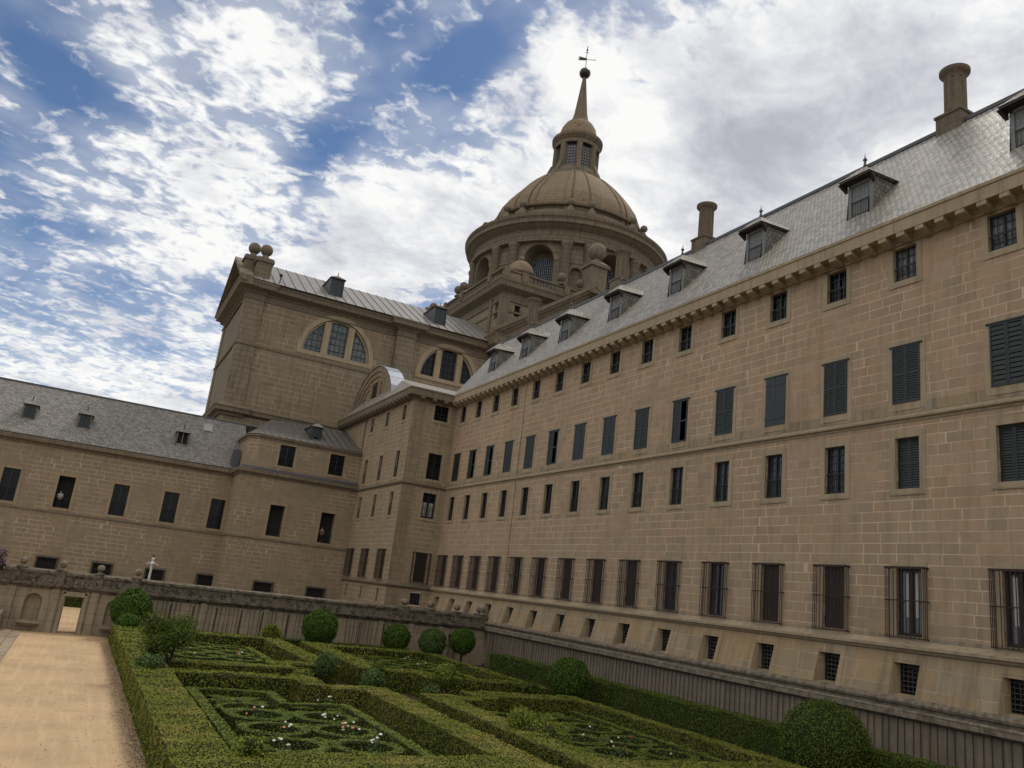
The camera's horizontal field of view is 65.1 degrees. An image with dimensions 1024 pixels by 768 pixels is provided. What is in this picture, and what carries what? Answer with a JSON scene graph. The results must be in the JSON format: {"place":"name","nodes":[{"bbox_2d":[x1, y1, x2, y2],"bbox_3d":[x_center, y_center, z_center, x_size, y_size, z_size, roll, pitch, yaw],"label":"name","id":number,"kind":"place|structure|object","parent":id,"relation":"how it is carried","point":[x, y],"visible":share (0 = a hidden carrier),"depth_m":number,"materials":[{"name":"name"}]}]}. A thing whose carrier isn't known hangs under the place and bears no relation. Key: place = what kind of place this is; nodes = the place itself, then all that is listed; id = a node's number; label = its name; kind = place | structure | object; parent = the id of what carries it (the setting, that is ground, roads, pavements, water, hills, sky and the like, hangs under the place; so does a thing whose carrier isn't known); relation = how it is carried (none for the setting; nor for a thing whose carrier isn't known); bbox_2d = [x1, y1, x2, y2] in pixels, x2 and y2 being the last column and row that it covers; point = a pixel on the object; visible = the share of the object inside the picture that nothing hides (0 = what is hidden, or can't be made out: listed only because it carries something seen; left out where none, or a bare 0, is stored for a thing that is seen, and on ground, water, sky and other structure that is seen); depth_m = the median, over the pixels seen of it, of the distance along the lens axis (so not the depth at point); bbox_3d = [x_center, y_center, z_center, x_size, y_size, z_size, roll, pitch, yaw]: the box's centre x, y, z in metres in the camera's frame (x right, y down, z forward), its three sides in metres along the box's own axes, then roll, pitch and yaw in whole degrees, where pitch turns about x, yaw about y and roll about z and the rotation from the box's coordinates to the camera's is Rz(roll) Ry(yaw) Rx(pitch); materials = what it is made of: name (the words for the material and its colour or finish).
{"place":"outdoors","nodes":[
{"label":"outdoors","id":0,"kind":"place"},
{"bbox_2d":[0,606,147,767],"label":"sand path","id":1,"kind":"structure","parent":0,"point":[22,718],"depth_m":29.09,"materials":[{"name":"sand"}]},
{"bbox_2d":[0,629,20,660],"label":"kerb","id":2,"kind":"structure","parent":1,"relation":"on","point":[5,646],"depth_m":45.34,"materials":[{"name":"stone"}]},
{"bbox_2d":[0,634,146,767],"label":"fallen leaves","id":3,"kind":"object","parent":1,"relation":"on","point":[134,740],"visible":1,"depth_m":28.76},
{"bbox_2d":[108,637,488,766],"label":"garden soil","id":4,"kind":"structure","parent":0,"point":[411,696],"depth_m":42.42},
{"bbox_2d":[109,587,153,625],"bbox_3d":[-25.015,15.096,52.665,2.824,3.492,2.719,14,-16,-25],"label":"topiary ball","id":5,"kind":"object","parent":4,"relation":"on","point":[138,601],"visible":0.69,"depth_m":52.03,"materials":[{"name":"green plant"}]},
{"bbox_2d":[136,610,199,666],"bbox_3d":[-15.706,11.951,36.189,2.798,3.284,2.523,14,-16,-25],"label":"tree","id":6,"kind":"object","parent":4,"relation":"on","point":[167,634],"visible":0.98,"depth_m":35.91,"materials":[{"name":"green plant"}]},
{"bbox_2d":[108,624,243,767],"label":"clipped hedge","id":7,"kind":"object","parent":4,"relation":"on","point":[171,725],"visible":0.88,"depth_m":24.30,"materials":[{"name":"green plant"}]},
{"bbox_2d":[133,653,165,669],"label":"topiary ball","id":8,"kind":"object","parent":7,"relation":"on","point":[149,660],"visible":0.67,"depth_m":33.28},
{"bbox_2d":[158,642,272,664],"bbox_3d":[-16.530,15.395,44.694,6.203,0.765,12.721,14,-16,-25],"label":"box parterre","id":9,"kind":"object","parent":4,"relation":"on","point":[216,652],"visible":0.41,"depth_m":46.15,"materials":[{"name":"green plant"}]},
{"bbox_2d":[139,627,339,684],"bbox_3d":[-15.957,15.473,45.622,9.099,1.237,17.914,14,-16,-25],"label":"clipped hedge","id":10,"kind":"object","parent":4,"relation":"on","point":[289,658],"visible":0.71,"depth_m":43.60,"materials":[{"name":"green plant"}]},
{"bbox_2d":[314,652,337,677],"bbox_3d":[-9.528,14.384,41.124,1.216,1.357,1.206,14,-16,-25],"label":"topiary ball","id":11,"kind":"object","parent":10,"relation":"on","point":[326,663],"visible":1,"depth_m":40.79,"materials":[{"name":"plant"}]},
{"bbox_2d":[229,731,271,758],"bbox_3d":[-6.524,9.571,20.102,1.233,1.694,1.400,14,-16,-25],"label":"shrub","id":12,"kind":"object","parent":4,"relation":"on","point":[250,746],"visible":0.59,"depth_m":19.90,"materials":[{"name":"green plant"}]},
{"bbox_2d":[186,686,433,759],"bbox_3d":[-7.606,12.054,28.133,6.186,0.742,12.715,14,-16,-25],"label":"box parterre","id":13,"kind":"object","parent":4,"relation":"on","point":[225,711],"visible":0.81,"depth_m":27.60,"materials":[{"name":"green plant"}]},
{"bbox_2d":[300,608,338,643],"bbox_3d":[-13.609,17.543,56.696,2.712,3.461,2.694,14,-16,-25],"label":"topiary ball","id":14,"kind":"object","parent":4,"relation":"on","point":[320,625],"visible":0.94,"depth_m":56.03,"materials":[{"name":"green plant"}]},
{"bbox_2d":[169,667,561,767],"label":"clipped hedge","id":15,"kind":"object","parent":4,"relation":"on","point":[447,742],"visible":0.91,"depth_m":28.20,"materials":[{"name":"green plant"}]},
{"bbox_2d":[359,667,385,687],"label":"topiary ball","id":16,"kind":"object","parent":4,"relation":"on","point":[373,677],"visible":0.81,"depth_m":36.00,"materials":[{"name":"green plant"}]},
{"bbox_2d":[382,622,411,650],"bbox_3d":[-8.537,19.078,59.113,2.168,2.908,2.132,14,-16,-25],"label":"topiary ball","id":17,"kind":"object","parent":4,"relation":"on","point":[396,636],"visible":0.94,"depth_m":58.63,"materials":[{"name":"green plant"}]},
{"bbox_2d":[298,641,523,697],"bbox_3d":[-6.794,17.530,49.245,9.118,1.238,16.311,14,-16,-25],"label":"clipped hedge","id":18,"kind":"object","parent":4,"relation":"on","point":[352,669],"visible":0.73,"depth_m":43.71,"materials":[{"name":"green plant"}]},
{"bbox_2d":[349,654,479,679],"bbox_3d":[-6.118,17.986,49.776,6.199,0.762,12.726,14,-16,-25],"label":"box parterre","id":19,"kind":"object","parent":4,"relation":"on","point":[391,662],"visible":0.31,"depth_m":52.68,"materials":[{"name":"green plant"}]},
{"bbox_2d":[417,628,447,655],"bbox_3d":[-5.898,19.481,59.339,2.252,2.854,2.168,14,-16,-25],"label":"topiary ball","id":20,"kind":"object","parent":4,"relation":"on","point":[433,641],"visible":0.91,"depth_m":58.82,"materials":[{"name":"green plant"}]},
{"bbox_2d":[434,662,457,693],"bbox_3d":[-3.542,15.672,42.242,1.309,1.965,1.275,14,-16,-25],"label":"topiary ball","id":21,"kind":"object","parent":4,"relation":"on","point":[445,674],"visible":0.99,"depth_m":41.99,"materials":[{"name":"green plant"}]},
{"bbox_2d":[449,627,475,662],"bbox_3d":[-3.779,20.069,61.012,2.065,3.063,2.162,14,-16,-25],"label":"topiary ball","id":22,"kind":"object","parent":4,"relation":"on","point":[462,640],"visible":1,"depth_m":60.58,"materials":[{"name":"green plant"}]},
{"bbox_2d":[506,704,574,746],"bbox_3d":[0.869,12.810,29.376,2.521,1.965,2.621,14,-16,-25],"label":"shrub","id":23,"kind":"object","parent":4,"relation":"on","point":[523,720],"visible":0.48,"depth_m":29.00,"materials":[{"name":"green plant"}]},
{"bbox_2d":[547,656,590,697],"bbox_3d":[3.003,16.107,42.903,2.368,2.962,2.436,14,-16,-25],"label":"topiary ball","id":24,"kind":"object","parent":4,"relation":"on","point":[569,676],"visible":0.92,"depth_m":42.34,"materials":[{"name":"green plant"}]},
{"bbox_2d":[418,690,800,767],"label":"clipped hedge","id":25,"kind":"object","parent":4,"relation":"on","point":[467,707],"visible":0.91,"depth_m":29.12,"materials":[{"name":"green plant"}]},
{"bbox_2d":[483,707,735,764],"bbox_3d":[2.803,14.645,33.215,6.197,0.745,12.730,14,-16,-25],"label":"box parterre","id":26,"kind":"object","parent":4,"relation":"on","point":[577,723],"visible":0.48,"depth_m":32.02,"materials":[{"name":"green plant"}]},
{"bbox_2d":[425,652,807,767],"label":"clipped hedge","id":27,"kind":"object","parent":4,"relation":"on","point":[711,747],"visible":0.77,"depth_m":34.37,"materials":[{"name":"green plant"}]},
{"bbox_2d":[488,653,957,767],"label":"clipped hedge","id":28,"kind":"object","parent":4,"relation":"on","point":[748,732],"visible":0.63,"depth_m":37.36,"materials":[{"name":"green plant"}]},
{"bbox_2d":[484,621,1023,767],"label":"retaining wall","id":29,"kind":"structure","parent":4,"relation":"on","point":[950,736],"depth_m":38.26,"materials":[{"name":"stone"}]},
{"bbox_2d":[775,696,875,767],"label":"topiary ball","id":30,"kind":"object","parent":4,"relation":"on","point":[817,733],"visible":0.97,"depth_m":28.46,"materials":[{"name":"green plant"}]},
{"bbox_2d":[202,242,610,467],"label":"basilica","id":31,"kind":"structure","parent":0,"point":[295,347],"depth_m":106.45,"materials":[{"name":"stone"}]},
{"bbox_2d":[296,316,372,368],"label":"half round window","id":32,"kind":"structure","parent":31,"relation":"in","point":[332,340],"depth_m":107.13,"materials":[{"name":"stone"}]},
{"bbox_2d":[414,344,475,386],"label":"half round window","id":33,"kind":"structure","parent":31,"relation":"in","point":[444,366],"depth_m":113.95,"materials":[{"name":"stone"}]},
{"bbox_2d":[425,46,667,339],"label":"domed tower","id":34,"kind":"structure","parent":31,"relation":"on","point":[539,237],"depth_m":139.87,"materials":[{"name":"stone"}]},
{"bbox_2d":[531,252,553,288],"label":"arched window","id":35,"kind":"structure","parent":34,"relation":"in","point":[542,263],"depth_m":139.72,"materials":[{"name":"grey glass"}]},
{"bbox_2d":[0,0,1023,415],"label":"sky","id":36,"kind":"structure","parent":0,"point":[146,145],"materials":[{"name":"blue"}]},
{"label":"ground","id":37,"kind":"structure","parent":0,"visible":0},
{"bbox_2d":[0,377,260,585],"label":"wing","id":38,"kind":"structure","parent":37,"relation":"on","point":[139,485],"depth_m":85.56,"materials":[{"name":"stone"}]},
{"bbox_2d":[0,464,25,504],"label":"window","id":39,"kind":"structure","parent":38,"relation":"in","point":[11,479],"depth_m":80.83,"materials":[{"name":"stone"}]},
{"bbox_2d":[33,554,59,569],"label":"window","id":40,"kind":"structure","parent":38,"relation":"in","point":[41,561],"depth_m":81.06,"materials":[{"name":"glass"}]},
{"bbox_2d":[48,472,79,511],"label":"window","id":41,"kind":"structure","parent":38,"relation":"in","point":[68,485],"depth_m":83.25,"materials":[{"name":"glass"}]},
{"bbox_2d":[104,481,133,518],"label":"window","id":42,"kind":"structure","parent":38,"relation":"in","point":[118,501],"depth_m":85.12,"materials":[{"name":"grey glass"}]},
{"bbox_2d":[155,488,182,525],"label":"window","id":43,"kind":"structure","parent":38,"relation":"in","point":[169,500],"depth_m":87.29,"materials":[{"name":"grey glass"}]},
{"bbox_2d":[202,495,228,531],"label":"window","id":44,"kind":"structure","parent":38,"relation":"in","point":[215,508],"depth_m":89.38,"materials":[{"name":"grey glass"}]},
{"bbox_2d":[0,556,487,664],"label":"garden wall","id":45,"kind":"structure","parent":37,"relation":"on","point":[32,598],"depth_m":56.78,"materials":[{"name":"stone"}]},
{"bbox_2d":[211,418,362,599],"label":"link building","id":46,"kind":"structure","parent":37,"relation":"on","point":[289,498],"depth_m":89.08,"materials":[{"name":"stone"}]},
{"bbox_2d":[262,501,288,539],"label":"window","id":47,"kind":"structure","parent":46,"relation":"in","point":[274,513],"depth_m":88.36,"materials":[{"name":"glass"}]},
{"bbox_2d":[274,442,298,470],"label":"window","id":48,"kind":"structure","parent":46,"relation":"in","point":[285,455],"depth_m":90.28,"materials":[{"name":"stone"}]},
{"bbox_2d":[314,509,338,546],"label":"window","id":49,"kind":"structure","parent":46,"relation":"in","point":[325,520],"depth_m":90.85,"materials":[{"name":"glass"}]},
{"bbox_2d":[325,452,347,478],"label":"window","id":50,"kind":"structure","parent":46,"relation":"in","point":[335,463],"depth_m":92.73,"materials":[{"name":"stone"}]},
{"bbox_2d":[337,365,456,608],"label":"corner pavilion","id":51,"kind":"structure","parent":37,"relation":"on","point":[396,426],"depth_m":82.36,"materials":[{"name":"brown stone"}]},
{"bbox_2d":[373,546,386,579],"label":"window","id":52,"kind":"structure","parent":51,"relation":"in","point":[383,548],"depth_m":79.84,"materials":[{"name":"black metal"}]},
{"bbox_2d":[409,549,431,583],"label":"window","id":53,"kind":"structure","parent":51,"relation":"in","point":[419,561],"depth_m":79.15,"materials":[{"name":"brown metal"}]},
{"bbox_2d":[417,489,439,522],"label":"window","id":54,"kind":"structure","parent":51,"relation":"in","point":[426,511],"depth_m":80.85,"materials":[{"name":"stone"}]},
{"bbox_2d":[422,450,445,483],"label":"window","id":55,"kind":"structure","parent":51,"relation":"in","point":[432,465],"depth_m":81.86,"materials":[{"name":"stone"}]},
{"bbox_2d":[431,403,451,425],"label":"window","id":56,"kind":"structure","parent":51,"relation":"in","point":[440,414],"depth_m":83.25,"materials":[{"name":"stone"}]},
{"bbox_2d":[425,63,1023,717],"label":"palace wing","id":57,"kind":"structure","parent":37,"relation":"on","point":[787,439],"depth_m":42.64,"materials":[{"name":"stone"}]},
{"bbox_2d":[433,553,448,586],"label":"window","id":58,"kind":"structure","parent":57,"relation":"in","point":[443,555],"depth_m":78.11,"materials":[{"name":"grey metal"}]},
{"bbox_2d":[449,553,463,588],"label":"window","id":59,"kind":"structure","parent":57,"relation":"in","point":[457,583],"depth_m":74.87,"materials":[{"name":"grey metal"}]},
{"bbox_2d":[465,447,477,482],"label":"window","id":60,"kind":"structure","parent":57,"relation":"in","point":[471,471],"depth_m":77.64,"materials":[{"name":"beige glass"}]},
{"bbox_2d":[465,553,481,590],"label":"window","id":61,"kind":"structure","parent":57,"relation":"in","point":[477,562],"depth_m":71.66,"materials":[{"name":"grey metal"}]},
{"bbox_2d":[482,442,495,479],"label":"window","id":62,"kind":"structure","parent":57,"relation":"in","point":[488,462],"depth_m":74.42,"materials":[{"name":"beige glass"}]},
{"bbox_2d":[484,554,500,592],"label":"window","id":63,"kind":"structure","parent":57,"relation":"in","point":[497,557],"depth_m":68.33,"materials":[{"name":"grey metal"}]},
{"bbox_2d":[496,486,508,519],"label":"window","id":64,"kind":"structure","parent":57,"relation":"in","point":[502,516],"depth_m":70.15,"materials":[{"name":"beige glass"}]},
{"bbox_2d":[501,438,514,476],"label":"window","id":65,"kind":"structure","parent":57,"relation":"in","point":[507,455],"depth_m":70.89,"materials":[{"name":"grey wood"}]},
{"bbox_2d":[505,554,523,594],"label":"window","id":66,"kind":"structure","parent":57,"relation":"in","point":[518,562],"depth_m":65.03,"materials":[{"name":"brown glass"}]},
{"bbox_2d":[517,483,530,518],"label":"window","id":67,"kind":"structure","parent":57,"relation":"in","point":[526,495],"depth_m":66.78,"materials":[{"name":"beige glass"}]},
{"bbox_2d":[522,432,536,472],"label":"window","id":68,"kind":"structure","parent":57,"relation":"in","point":[530,450],"depth_m":67.50,"materials":[{"name":"grey glass"}]},
{"bbox_2d":[528,555,547,597],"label":"window","id":69,"kind":"structure","parent":57,"relation":"in","point":[540,585],"depth_m":61.61,"materials":[{"name":"brown glass"}]},
{"bbox_2d":[540,480,554,517],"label":"window","id":70,"kind":"structure","parent":57,"relation":"in","point":[548,506],"depth_m":63.43,"materials":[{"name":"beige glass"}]},
{"bbox_2d":[544,426,560,469],"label":"window","id":71,"kind":"structure","parent":57,"relation":"in","point":[555,432],"depth_m":64.39,"materials":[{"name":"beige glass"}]},
{"bbox_2d":[554,555,574,600],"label":"window","id":72,"kind":"structure","parent":57,"relation":"in","point":[569,563],"depth_m":58.26,"materials":[{"name":"grey metal"}]},
{"bbox_2d":[566,476,582,515],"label":"window","id":73,"kind":"structure","parent":57,"relation":"in","point":[576,494],"depth_m":60.01,"materials":[{"name":"stone"}]},
{"bbox_2d":[570,419,587,464],"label":"window","id":74,"kind":"structure","parent":57,"relation":"in","point":[580,448],"depth_m":60.77,"materials":[{"name":"grey wood"}]},
{"bbox_2d":[578,359,592,388],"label":"window","id":75,"kind":"structure","parent":57,"relation":"in","point":[588,367],"depth_m":62.44,"materials":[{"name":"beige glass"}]},
{"bbox_2d":[583,556,605,603],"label":"window","id":76,"kind":"structure","parent":57,"relation":"in","point":[599,566],"depth_m":54.89,"materials":[{"name":"grey metal"}]},
{"bbox_2d":[595,472,612,513],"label":"window","id":77,"kind":"structure","parent":57,"relation":"in","point":[605,497],"depth_m":56.61,"materials":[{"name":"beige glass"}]},
{"bbox_2d":[599,412,618,460],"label":"window","id":78,"kind":"structure","parent":57,"relation":"in","point":[611,431],"depth_m":57.37,"materials":[{"name":"wood"}]},
{"bbox_2d":[607,348,622,379],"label":"window","id":79,"kind":"structure","parent":57,"relation":"in","point":[616,368],"depth_m":59.03,"materials":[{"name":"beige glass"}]},
{"bbox_2d":[615,556,640,607],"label":"window","id":80,"kind":"structure","parent":57,"relation":"in","point":[631,597],"depth_m":51.58,"materials":[{"name":"grey metal"}]},
{"bbox_2d":[627,467,646,511],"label":"window","id":81,"kind":"structure","parent":57,"relation":"in","point":[638,502],"depth_m":53.24,"materials":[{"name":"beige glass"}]},
{"bbox_2d":[631,404,651,454],"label":"window","id":82,"kind":"structure","parent":57,"relation":"in","point":[643,437],"depth_m":54.03,"materials":[{"name":"grey wood"}]},
{"bbox_2d":[638,336,655,369],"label":"window","id":83,"kind":"structure","parent":57,"relation":"in","point":[650,346],"depth_m":55.67,"materials":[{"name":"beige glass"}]},
{"bbox_2d":[649,622,675,653],"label":"window","id":84,"kind":"structure","parent":57,"relation":"in","point":[668,634],"depth_m":47.50,"materials":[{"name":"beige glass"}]},
{"bbox_2d":[654,557,681,612],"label":"window","id":85,"kind":"structure","parent":57,"relation":"in","point":[672,588],"depth_m":48.16,"materials":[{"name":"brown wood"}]},
{"bbox_2d":[665,462,686,509],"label":"window","id":86,"kind":"structure","parent":57,"relation":"in","point":[678,489],"depth_m":49.76,"materials":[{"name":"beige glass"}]},
{"bbox_2d":[669,394,691,448],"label":"window","id":87,"kind":"structure","parent":57,"relation":"in","point":[682,423],"depth_m":50.74,"materials":[{"name":"wood"}]},
{"bbox_2d":[675,321,694,357],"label":"window","id":88,"kind":"structure","parent":57,"relation":"in","point":[687,341],"depth_m":52.21,"materials":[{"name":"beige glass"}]},
{"bbox_2d":[694,628,723,662],"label":"window","id":89,"kind":"structure","parent":57,"relation":"in","point":[715,642],"depth_m":44.01,"materials":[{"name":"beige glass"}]},
{"bbox_2d":[698,558,728,617],"bbox_3d":[11.292,11.292,44.556,0.572,3.220,1.880,14,-16,-25],"label":"window","id":90,"kind":"structure","parent":57,"relation":"in","point":[718,587],"depth_m":44.66,"materials":[{"name":"glass"}]},
{"bbox_2d":[709,455,732,506],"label":"window","id":91,"kind":"structure","parent":57,"relation":"in","point":[723,495],"depth_m":46.28,"materials":[{"name":"black glass"}]},
{"bbox_2d":[712,382,737,441],"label":"window","id":92,"kind":"structure","parent":57,"relation":"in","point":[726,418],"depth_m":47.08,"materials":[{"name":"grey wood"}]},
{"bbox_2d":[718,305,739,344],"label":"window","id":93,"kind":"structure","parent":57,"relation":"in","point":[731,319],"depth_m":48.68,"materials":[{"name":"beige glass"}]},
{"bbox_2d":[746,635,779,672],"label":"window","id":94,"kind":"structure","parent":57,"relation":"in","point":[770,651],"depth_m":40.53,"materials":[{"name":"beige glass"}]},
{"bbox_2d":[750,559,784,624],"bbox_3d":[13.145,10.588,41.082,0.538,3.220,1.880,14,-16,-25],"label":"window","id":95,"kind":"structure","parent":57,"relation":"in","point":[773,572],"depth_m":41.15,"materials":[{"name":"brown metal"}]},
{"bbox_2d":[760,448,786,503],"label":"window","id":96,"kind":"structure","parent":57,"relation":"in","point":[777,465],"depth_m":42.77,"materials":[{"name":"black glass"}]},
{"bbox_2d":[761,369,789,433],"bbox_3d":[14.470,0.994,43.735,0.420,3.340,1.920,14,-16,-25],"label":"window","id":97,"kind":"structure","parent":57,"relation":"in","point":[776,386],"depth_m":43.58,"materials":[{"name":"wood"}]},
{"bbox_2d":[766,286,790,328],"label":"window","id":98,"kind":"structure","parent":57,"relation":"in","point":[781,311],"depth_m":45.22,"materials":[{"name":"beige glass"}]},
{"bbox_2d":[808,643,846,684],"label":"window","id":99,"kind":"structure","parent":57,"relation":"in","point":[835,662],"depth_m":37.03,"materials":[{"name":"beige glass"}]},
{"bbox_2d":[812,560,849,631],"bbox_3d":[15.014,9.887,37.615,0.538,3.220,1.880,14,-16,-25],"label":"window","id":100,"kind":"structure","parent":57,"relation":"in","point":[836,595],"depth_m":37.68,"materials":[{"name":"stone"}]},
{"bbox_2d":[819,439,849,499],"bbox_3d":[15.864,4.223,39.219,0.315,2.890,1.780,14,-16,-25],"label":"window","id":101,"kind":"structure","parent":57,"relation":"in","point":[838,476],"depth_m":39.30,"materials":[{"name":"stone"}]},
{"bbox_2d":[820,354,851,423],"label":"window","id":102,"kind":"structure","parent":57,"relation":"in","point":[839,381],"depth_m":40.15,"materials":[{"name":"grey wood"}]},
{"bbox_2d":[823,264,850,310],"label":"window","id":103,"kind":"structure","parent":57,"relation":"in","point":[840,283],"depth_m":41.74,"materials":[{"name":"stone"}]},
{"bbox_2d":[888,239,921,290],"bbox_3d":[18.804,-5.709,38.242,0.295,2.250,1.760,14,-16,-25],"label":"window","id":104,"kind":"structure","parent":57,"relation":"in","point":[908,269],"depth_m":38.30,"materials":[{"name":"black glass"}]},
{"bbox_2d":[883,652,926,699],"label":"window","id":105,"kind":"structure","parent":57,"relation":"in","point":[912,680],"depth_m":33.58,"materials":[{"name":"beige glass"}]},
{"bbox_2d":[884,561,928,640],"bbox_3d":[16.874,9.196,34.188,0.562,3.220,1.880,14,-16,-25],"label":"window","id":106,"kind":"structure","parent":57,"relation":"in","point":[912,577],"depth_m":34.29,"materials":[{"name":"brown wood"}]},
{"bbox_2d":[888,335,925,412],"bbox_3d":[18.188,-0.401,36.837,0.420,3.340,1.920,14,-16,-25],"label":"window","id":107,"kind":"structure","parent":57,"relation":"in","point":[910,377],"depth_m":36.72,"materials":[{"name":"wood"}]},
{"bbox_2d":[889,428,925,495],"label":"window","id":108,"kind":"structure","parent":57,"relation":"in","point":[912,466],"depth_m":35.84,"materials":[{"name":"stone"}]},
{"bbox_2d":[981,202,1023,260],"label":"window","id":109,"kind":"structure","parent":57,"relation":"in","point":[1006,229],"depth_m":34.26,"materials":[{"name":"stone"}]},
{"bbox_2d":[983,311,1023,396],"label":"window","id":110,"kind":"structure","parent":57,"relation":"in","point":[1008,349],"depth_m":32.86,"materials":[{"name":"stone"}]},
{"bbox_2d":[988,415,1023,489],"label":"window","id":111,"kind":"structure","parent":57,"relation":"in","point":[1012,436],"depth_m":32.01,"materials":[{"name":"stone"}]},
{"bbox_2d":[988,563,1023,651],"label":"window","id":112,"kind":"structure","parent":57,"relation":"in","point":[1013,572],"depth_m":30.56,"materials":[{"name":"stone"}]},
{"bbox_2d":[991,666,1023,713],"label":"window","id":113,"kind":"structure","parent":57,"relation":"in","point":[1017,685],"depth_m":29.78,"materials":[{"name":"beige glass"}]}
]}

